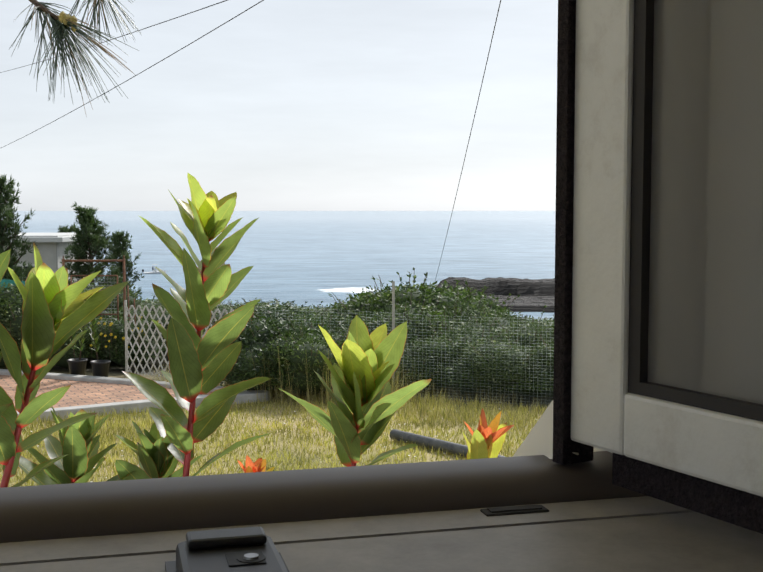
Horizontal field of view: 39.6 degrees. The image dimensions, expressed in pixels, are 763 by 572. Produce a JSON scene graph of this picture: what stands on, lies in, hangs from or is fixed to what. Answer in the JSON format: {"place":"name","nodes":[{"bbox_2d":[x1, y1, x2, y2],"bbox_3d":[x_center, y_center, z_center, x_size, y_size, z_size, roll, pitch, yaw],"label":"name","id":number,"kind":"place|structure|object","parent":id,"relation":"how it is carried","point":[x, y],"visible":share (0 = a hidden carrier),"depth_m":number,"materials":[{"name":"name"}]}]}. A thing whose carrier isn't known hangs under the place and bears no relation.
{"place":"outdoors","nodes":[
{"label":"outdoors","id":0,"kind":"place"},
{"bbox_2d":[9,0,141,113],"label":"pine twig","id":1,"kind":"object","parent":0,"point":[59,30],"visible":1,"depth_m":2.27,"materials":[{"name":"green plant"}]},
{"bbox_2d":[0,375,211,410],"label":"drive paving","id":2,"kind":"structure","parent":0,"point":[78,393],"depth_m":13.16,"materials":[{"name":"brick"}]},
{"bbox_2d":[165,526,288,571],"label":"window latch","id":3,"kind":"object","parent":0,"point":[248,549],"depth_m":0.41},
{"bbox_2d":[0,0,500,279],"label":"overhead cables","id":4,"kind":"object","parent":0,"point":[228,21],"visible":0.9,"depth_m":10.64,"materials":[{"name":"grey plastic"}]},
{"bbox_2d":[0,354,552,486],"bbox_3d":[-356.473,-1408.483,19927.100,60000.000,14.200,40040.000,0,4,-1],"label":"ground","id":5,"kind":"structure","parent":0,"point":[115,370],"depth_m":11.07,"materials":[{"name":"plant"}]},
{"bbox_2d":[0,249,12,416],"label":"photinia shoot","id":6,"kind":"object","parent":5,"relation":"on","point":[4,259],"visible":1,"depth_m":1.51,"materials":[{"name":"green plant"}]},
{"bbox_2d":[0,290,22,367],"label":"shrub","id":7,"kind":"object","parent":5,"relation":"on","point":[2,363],"visible":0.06,"depth_m":14.80,"materials":[{"name":"green plant"}]},
{"bbox_2d":[0,174,39,280],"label":"pine tree","id":8,"kind":"object","parent":5,"relation":"on","point":[8,226],"visible":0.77,"depth_m":25.80,"materials":[{"name":"green plant"}]},
{"bbox_2d":[0,272,54,291],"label":"shade net fence","id":9,"kind":"object","parent":5,"relation":"on","point":[6,281],"visible":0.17,"depth_m":16.56,"materials":[{"name":"fabric"}]},
{"bbox_2d":[0,282,100,361],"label":"shrub","id":10,"kind":"object","parent":5,"relation":"on","point":[14,299],"visible":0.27,"depth_m":14.85,"materials":[{"name":"green plant"}]},
{"bbox_2d":[3,233,101,284],"bbox_3d":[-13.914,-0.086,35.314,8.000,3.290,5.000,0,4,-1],"label":"gate pillar","id":11,"kind":"structure","parent":5,"relation":"on","point":[52,247],"depth_m":33.06,"materials":[{"name":"grey concrete"}]},
{"bbox_2d":[0,242,129,487],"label":"leafy plant","id":12,"kind":"object","parent":5,"relation":"on","point":[58,311],"visible":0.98,"depth_m":1.58,"materials":[{"name":"green plant"}]},
{"bbox_2d":[56,223,76,232],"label":"shrub","id":13,"kind":"object","parent":5,"relation":"on","point":[64,229],"depth_m":37.68,"materials":[{"name":"green plant"}]},
{"bbox_2d":[19,406,132,484],"bbox_3d":[-0.565,1.183,1.965,0.215,1.963,0.200,1,4,8],"label":"leafy plant","id":14,"kind":"object","parent":5,"relation":"on","point":[78,443],"visible":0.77,"depth_m":1.87,"materials":[{"name":"green plant"}]},
{"bbox_2d":[49,322,102,367],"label":"shrub","id":15,"kind":"object","parent":5,"relation":"on","point":[86,353],"visible":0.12,"depth_m":15.18,"materials":[{"name":"green plant"}]},
{"bbox_2d":[66,290,88,374],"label":"potted oleander","id":16,"kind":"object","parent":5,"relation":"on","point":[77,366],"visible":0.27,"depth_m":14.25,"materials":[{"name":"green plant"}]},
{"bbox_2d":[72,276,109,292],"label":"shrub","id":17,"kind":"object","parent":5,"relation":"on","point":[101,277],"depth_m":21.37,"materials":[{"name":"green plant"}]},
{"bbox_2d":[60,202,134,296],"bbox_3d":[-8.137,-0.464,30.118,2.065,3.942,2.141,-2,4,-25],"label":"pine tree","id":18,"kind":"object","parent":5,"relation":"on","point":[91,238],"visible":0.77,"depth_m":29.65,"materials":[{"name":"green plant"}]},
{"bbox_2d":[86,291,110,376],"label":"potted oleander","id":19,"kind":"object","parent":5,"relation":"on","point":[100,368],"visible":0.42,"depth_m":14.10,"materials":[{"name":"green plant"}]},
{"bbox_2d":[62,256,135,323],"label":"rusty gate","id":20,"kind":"structure","parent":5,"relation":"on","point":[94,285],"depth_m":16.34,"materials":[{"name":"metal"}]},
{"bbox_2d":[87,311,151,360],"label":"shrub","id":21,"kind":"object","parent":5,"relation":"on","point":[101,324],"visible":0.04,"depth_m":16.66,"materials":[{"name":"green plant"}]},
{"bbox_2d":[97,230,143,299],"bbox_3d":[-8.424,-0.087,33.919,1.549,3.483,1.364,-2,5,-28],"label":"pine tree","id":22,"kind":"object","parent":5,"relation":"on","point":[121,241],"visible":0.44,"depth_m":33.79,"materials":[{"name":"green plant"}]},
{"bbox_2d":[91,284,152,314],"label":"shrub","id":23,"kind":"object","parent":5,"relation":"on","point":[131,302],"visible":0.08,"depth_m":18.89,"materials":[{"name":"green plant"}]},
{"bbox_2d":[96,307,150,322],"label":"shrub","id":24,"kind":"object","parent":5,"relation":"on","point":[106,311],"visible":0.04,"depth_m":17.46,"materials":[{"name":"green plant"}]},
{"bbox_2d":[90,316,159,359],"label":"yellow daisies","id":25,"kind":"object","parent":5,"relation":"on","point":[123,337],"visible":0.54,"depth_m":15.11,"materials":[{"name":"yellow plant"}]},
{"bbox_2d":[95,317,165,366],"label":"shrub","id":26,"kind":"object","parent":5,"relation":"on","point":[118,342],"visible":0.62,"depth_m":15.30,"materials":[{"name":"green plant"}]},
{"bbox_2d":[0,369,267,421],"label":"drive kerb","id":27,"kind":"structure","parent":5,"relation":"on","point":[241,397],"depth_m":12.44,"materials":[{"name":"concrete"}]},
{"bbox_2d":[114,298,165,353],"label":"shrub","id":28,"kind":"object","parent":5,"relation":"on","point":[138,313],"visible":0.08,"depth_m":17.62,"materials":[{"name":"green plant"}]},
{"bbox_2d":[145,304,166,317],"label":"shrub","id":29,"kind":"object","parent":5,"relation":"on","point":[156,307],"depth_m":20.92,"materials":[{"name":"green plant"}]},
{"bbox_2d":[114,421,201,479],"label":"leafy plant","id":30,"kind":"object","parent":5,"relation":"on","point":[156,458],"visible":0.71,"depth_m":1.97,"materials":[{"name":"green plant"}]},
{"bbox_2d":[150,359,170,384],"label":"grass clump","id":31,"kind":"object","parent":5,"relation":"on","point":[161,373],"visible":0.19,"depth_m":13.77,"materials":[{"name":"green plant"}]},
{"bbox_2d":[140,298,185,307],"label":"shrub","id":32,"kind":"object","parent":5,"relation":"on","point":[146,302],"depth_m":23.39,"materials":[{"name":"green plant"}]},
{"bbox_2d":[145,308,211,356],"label":"shrub","id":33,"kind":"object","parent":5,"relation":"on","point":[163,320],"visible":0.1,"depth_m":16.48,"materials":[{"name":"green plant"}]},
{"bbox_2d":[124,300,233,375],"bbox_3d":[-2.656,0.765,14.348,2.001,1.080,0.050,2,4,24],"label":"trellis fence","id":34,"kind":"object","parent":5,"relation":"on","point":[127,342],"visible":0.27,"depth_m":14.58,"materials":[{"name":"white wood"}]},
{"bbox_2d":[144,293,220,307],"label":"shrub","id":35,"kind":"object","parent":5,"relation":"on","point":[154,296],"visible":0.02,"depth_m":31.82,"materials":[{"name":"green plant"}]},
{"bbox_2d":[146,305,241,356],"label":"shrub","id":36,"kind":"object","parent":5,"relation":"on","point":[217,315],"visible":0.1,"depth_m":16.71,"materials":[{"name":"green plant"}]},
{"bbox_2d":[122,173,271,476],"bbox_3d":[-0.348,0.975,2.023,0.253,2.371,0.262,-2,4,-20],"label":"leafy plant","id":37,"kind":"object","parent":5,"relation":"on","point":[198,364],"visible":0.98,"depth_m":1.94,"materials":[{"name":"green plant"}]},
{"bbox_2d":[202,309,267,334],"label":"shrub","id":38,"kind":"object","parent":5,"relation":"on","point":[250,319],"depth_m":15.96,"materials":[{"name":"green plant"}]},
{"bbox_2d":[230,298,255,307],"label":"shrub","id":39,"kind":"object","parent":5,"relation":"on","point":[237,302],"depth_m":47.27,"materials":[{"name":"green plant"}]},
{"bbox_2d":[220,337,280,390],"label":"shrub","id":40,"kind":"object","parent":5,"relation":"on","point":[239,368],"visible":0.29,"depth_m":12.75,"materials":[{"name":"green plant"}]},
{"bbox_2d":[237,456,274,472],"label":"photinia shoot","id":41,"kind":"object","parent":5,"relation":"on","point":[258,465],"visible":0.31,"depth_m":1.98,"materials":[{"name":"orange plant"}]},
{"bbox_2d":[233,298,286,312],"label":"shrub","id":42,"kind":"object","parent":5,"relation":"on","point":[256,305],"depth_m":19.43,"materials":[{"name":"green plant"}]},
{"bbox_2d":[218,299,308,310],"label":"shrub","id":43,"kind":"object","parent":5,"relation":"on","point":[277,303],"visible":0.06,"depth_m":26.06,"materials":[{"name":"green plant"}]},
{"bbox_2d":[249,349,313,403],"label":"grass clump","id":44,"kind":"object","parent":5,"relation":"on","point":[271,393],"visible":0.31,"depth_m":12.74,"materials":[{"name":"green plant"}]},
{"bbox_2d":[222,307,347,390],"bbox_3d":[-1.305,0.804,13.325,1.740,1.031,1.662,2,5,28],"label":"shrub","id":45,"kind":"object","parent":5,"relation":"on","point":[272,329],"visible":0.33,"depth_m":13.16,"materials":[{"name":"green plant"}]},
{"bbox_2d":[254,300,319,320],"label":"shrub","id":46,"kind":"object","parent":5,"relation":"on","point":[279,314],"visible":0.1,"depth_m":17.25,"materials":[{"name":"green plant"}]},
{"bbox_2d":[264,323,346,395],"bbox_3d":[-0.839,0.901,13.025,1.333,0.927,1.285,-3,5,-33],"label":"shrub","id":47,"kind":"object","parent":5,"relation":"on","point":[313,361],"visible":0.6,"depth_m":12.65,"materials":[{"name":"green plant"}]},
{"bbox_2d":[271,304,341,316],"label":"shrub","id":48,"kind":"object","parent":5,"relation":"on","point":[320,311],"visible":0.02,"depth_m":19.95,"materials":[{"name":"green plant"}]},
{"bbox_2d":[261,306,352,335],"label":"shrub","id":49,"kind":"object","parent":5,"relation":"on","point":[343,318],"visible":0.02,"depth_m":15.04,"materials":[{"name":"green plant"}]},
{"bbox_2d":[292,301,326,312],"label":"shrub","id":50,"kind":"object","parent":5,"relation":"on","point":[308,308],"depth_m":30.93,"materials":[{"name":"green plant"}]},
{"bbox_2d":[280,305,346,322],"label":"shrub","id":51,"kind":"object","parent":5,"relation":"on","point":[310,315],"depth_m":16.90,"materials":[{"name":"green plant"}]},
{"bbox_2d":[289,331,340,403],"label":"grass clump","id":52,"kind":"object","parent":5,"relation":"on","point":[319,394],"visible":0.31,"depth_m":12.56,"materials":[{"name":"green plant"}]},
{"bbox_2d":[289,311,341,332],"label":"shrub","id":53,"kind":"object","parent":5,"relation":"on","point":[316,324],"visible":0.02,"depth_m":14.75,"materials":[{"name":"green plant"}]},
{"bbox_2d":[251,281,394,391],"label":"fence posts","id":54,"kind":"object","parent":5,"relation":"on","point":[393,311],"visible":0.15,"depth_m":13.09,"materials":[{"name":"metal"}]},
{"bbox_2d":[312,324,347,341],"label":"shrub","id":55,"kind":"object","parent":5,"relation":"on","point":[313,327],"visible":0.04,"depth_m":13.80,"materials":[{"name":"green plant"}]},
{"bbox_2d":[325,307,376,332],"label":"shrub","id":56,"kind":"object","parent":5,"relation":"on","point":[343,328],"visible":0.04,"depth_m":14.83,"materials":[{"name":"green plant"}]},
{"bbox_2d":[332,317,378,330],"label":"shrub","id":57,"kind":"object","parent":5,"relation":"on","point":[345,324],"visible":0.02,"depth_m":14.74,"materials":[{"name":"green plant"}]},
{"bbox_2d":[280,315,431,466],"bbox_3d":[-0.043,1.106,2.119,0.229,2.094,0.268,-3,5,-38],"label":"plant","id":58,"kind":"object","parent":5,"relation":"on","point":[366,407],"visible":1,"depth_m":2.03,"materials":[{"name":"green plant"}]},
{"bbox_2d":[346,284,388,303],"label":"shrub","id":59,"kind":"object","parent":5,"relation":"on","point":[350,295],"depth_m":20.17,"materials":[{"name":"green plant"}]},
{"bbox_2d":[340,280,415,317],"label":"shrub","id":60,"kind":"object","parent":5,"relation":"on","point":[377,299],"visible":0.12,"depth_m":15.47,"materials":[{"name":"green plant"}]},
{"bbox_2d":[253,307,553,404],"bbox_3d":[1.348,0.874,12.600,6.652,1.032,0.002,2,4,24],"label":"wire fence","id":61,"kind":"object","parent":5,"relation":"on","point":[445,351],"visible":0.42,"depth_m":12.76,"materials":[{"name":"grey"}]},
{"bbox_2d":[389,331,421,386],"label":"shrub","id":62,"kind":"object","parent":5,"relation":"on","point":[406,352],"visible":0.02,"depth_m":13.71,"materials":[{"name":"green plant"}]},
{"bbox_2d":[327,267,487,319],"bbox_3d":[0.378,0.506,16.170,2.666,1.609,2.569,3,5,36],"label":"shrub","id":63,"kind":"object","parent":5,"relation":"on","point":[446,295],"visible":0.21,"depth_m":15.73,"materials":[{"name":"green plant"}]},
{"bbox_2d":[359,289,456,341],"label":"shrub","id":64,"kind":"object","parent":5,"relation":"on","point":[413,325],"visible":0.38,"depth_m":14.20,"materials":[{"name":"green plant"}]},
{"bbox_2d":[391,362,442,407],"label":"grass clump","id":65,"kind":"object","parent":5,"relation":"on","point":[402,385],"visible":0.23,"depth_m":12.77,"materials":[{"name":"green plant"}]},
{"bbox_2d":[395,382,454,419],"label":"grass clump","id":66,"kind":"object","parent":5,"relation":"on","point":[423,409],"visible":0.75,"depth_m":11.96,"materials":[{"name":"plant"}]},
{"bbox_2d":[407,311,448,344],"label":"shrub","id":67,"kind":"object","parent":5,"relation":"on","point":[419,337],"depth_m":13.81,"materials":[{"name":"green plant"}]},
{"bbox_2d":[389,327,469,389],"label":"shrub","id":68,"kind":"object","parent":5,"relation":"on","point":[434,348],"visible":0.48,"depth_m":13.22,"materials":[{"name":"green plant"}]},
{"bbox_2d":[390,429,504,457],"bbox_3d":[0.787,1.546,9.841,0.174,0.110,2.090,-3,5,-38],"label":"pvc pipe","id":69,"kind":"object","parent":5,"relation":"on","point":[435,443],"visible":0.44,"depth_m":10.19,"materials":[{"name":"grey plastic"}]},
{"bbox_2d":[386,272,519,317],"bbox_3d":[0.884,0.559,15.913,1.859,1.524,2.045,3,5,40],"label":"shrub","id":70,"kind":"object","parent":5,"relation":"on","point":[488,299],"visible":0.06,"depth_m":15.88,"materials":[{"name":"green plant"}]},
{"bbox_2d":[430,287,502,321],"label":"shrub","id":71,"kind":"object","parent":5,"relation":"on","point":[466,306],"visible":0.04,"depth_m":15.10,"materials":[{"name":"green plant"}]},
{"bbox_2d":[425,335,510,393],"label":"shrub","id":72,"kind":"object","parent":5,"relation":"on","point":[457,368],"visible":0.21,"depth_m":13.06,"materials":[{"name":"green plant"}]},
{"bbox_2d":[425,301,511,339],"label":"shrub","id":73,"kind":"object","parent":5,"relation":"on","point":[452,325],"visible":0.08,"depth_m":14.13,"materials":[{"name":"green plant"}]},
{"bbox_2d":[434,318,508,336],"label":"shrub","id":74,"kind":"object","parent":5,"relation":"on","point":[479,325],"visible":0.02,"depth_m":14.13,"materials":[{"name":"green plant"}]},
{"bbox_2d":[435,388,511,423],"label":"grass clump","id":75,"kind":"object","parent":5,"relation":"on","point":[469,413],"visible":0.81,"depth_m":11.65,"materials":[{"name":"plant"}]},
{"bbox_2d":[442,313,516,362],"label":"shrub","id":76,"kind":"object","parent":5,"relation":"on","point":[472,336],"visible":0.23,"depth_m":13.52,"materials":[{"name":"green plant"}]},
{"bbox_2d":[442,299,528,328],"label":"shrub","id":77,"kind":"object","parent":5,"relation":"on","point":[500,318],"visible":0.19,"depth_m":14.61,"materials":[{"name":"green plant"}]},
{"bbox_2d":[462,408,513,458],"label":"photinia shoot","id":78,"kind":"object","parent":5,"relation":"on","point":[486,441],"visible":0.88,"depth_m":1.89,"materials":[{"name":"yellow plant"}]},
{"bbox_2d":[458,334,552,395],"bbox_3d":[1.557,0.958,13.145,1.536,0.799,1.547,-3,5,-40],"label":"shrub","id":79,"kind":"object","parent":5,"relation":"on","point":[510,362],"visible":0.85,"depth_m":12.71,"materials":[{"name":"green plant"}]},
{"bbox_2d":[482,393,551,428],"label":"grass clump","id":80,"kind":"object","parent":5,"relation":"on","point":[507,417],"visible":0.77,"depth_m":11.37,"materials":[{"name":"green plant"}]},
{"bbox_2d":[494,318,553,350],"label":"shrub","id":81,"kind":"object","parent":5,"relation":"on","point":[525,341],"visible":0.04,"depth_m":13.51,"materials":[{"name":"green plant"}]},
{"bbox_2d":[497,333,553,397],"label":"shrub","id":82,"kind":"object","parent":5,"relation":"on","point":[541,379],"visible":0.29,"depth_m":12.70,"materials":[{"name":"green plant"}]},
{"bbox_2d":[502,321,553,353],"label":"shrub","id":83,"kind":"object","parent":5,"relation":"on","point":[547,325],"visible":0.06,"depth_m":13.70,"materials":[{"name":"green plant"}]},
{"bbox_2d":[504,305,553,326],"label":"shrub","id":84,"kind":"object","parent":5,"relation":"on","point":[534,320],"depth_m":15.16,"materials":[{"name":"green plant"}]},
{"bbox_2d":[0,0,557,210],"label":"sky","id":85,"kind":"structure","parent":0,"point":[285,105],"materials":[{"name":"white"}]},
{"bbox_2d":[3,211,555,319],"bbox_3d":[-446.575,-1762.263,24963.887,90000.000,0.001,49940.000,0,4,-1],"label":"sea","id":86,"kind":"structure","parent":0,"point":[300,258],"depth_m":403.07,"materials":[{"name":"liquid"}]},
{"bbox_2d":[142,264,165,273],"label":"fishing boat","id":87,"kind":"object","parent":86,"relation":"on","point":[154,269],"visible":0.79,"depth_m":235.86,"materials":[{"name":"white"}]},
{"bbox_2d":[317,287,377,292],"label":"sea foam","id":88,"kind":"object","parent":86,"relation":"on","point":[352,289],"visible":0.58,"depth_m":187.69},
{"bbox_2d":[432,277,554,312],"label":"shore rocks","id":89,"kind":"object","parent":86,"relation":"on","point":[537,295],"visible":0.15,"depth_m":165.36,"materials":[{"name":"grey stone"}]},
{"bbox_2d":[593,447,612,453],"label":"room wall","id":90,"kind":"structure","parent":0,"point":[596,449],"depth_m":0.59,"materials":[{"name":"beige paint"}]},
{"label":"room floor","id":91,"kind":"structure","parent":0,"visible":0},
{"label":"room","id":92,"kind":"object","parent":91,"relation":"on","visible":0},
{"bbox_2d":[0,451,762,571],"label":"window sill","id":93,"kind":"structure","parent":92,"relation":"attached to","point":[418,517],"depth_m":0.48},
{"bbox_2d":[480,504,548,515],"bbox_3d":[0.064,0.108,0.511,0.033,0.003,0.017,0,4,-1],"label":"drain slot","id":94,"kind":"object","parent":93,"relation":"in","point":[513,510],"depth_m":0.51,"materials":[{"name":"black plastic"}]},
{"bbox_2d":[553,0,762,533],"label":"window frame","id":95,"kind":"object","parent":93,"relation":"attached to","point":[698,452],"visible":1,"depth_m":0.51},
{"bbox_2d":[647,0,762,403],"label":"window pane","id":96,"kind":"structure","parent":95,"relation":"in","point":[705,328],"depth_m":0.47,"materials":[{"name":"clear glass"}]},
{"bbox_2d":[513,400,578,458],"bbox_3d":[0.092,0.078,0.575,0.022,0.050,0.060,-3,5,-32],"label":"jamb corner flashing","id":97,"kind":"object","parent":92,"relation":"attached to","point":[538,440],"visible":0.5,"depth_m":0.58,"materials":[{"name":"white"}]}
]}

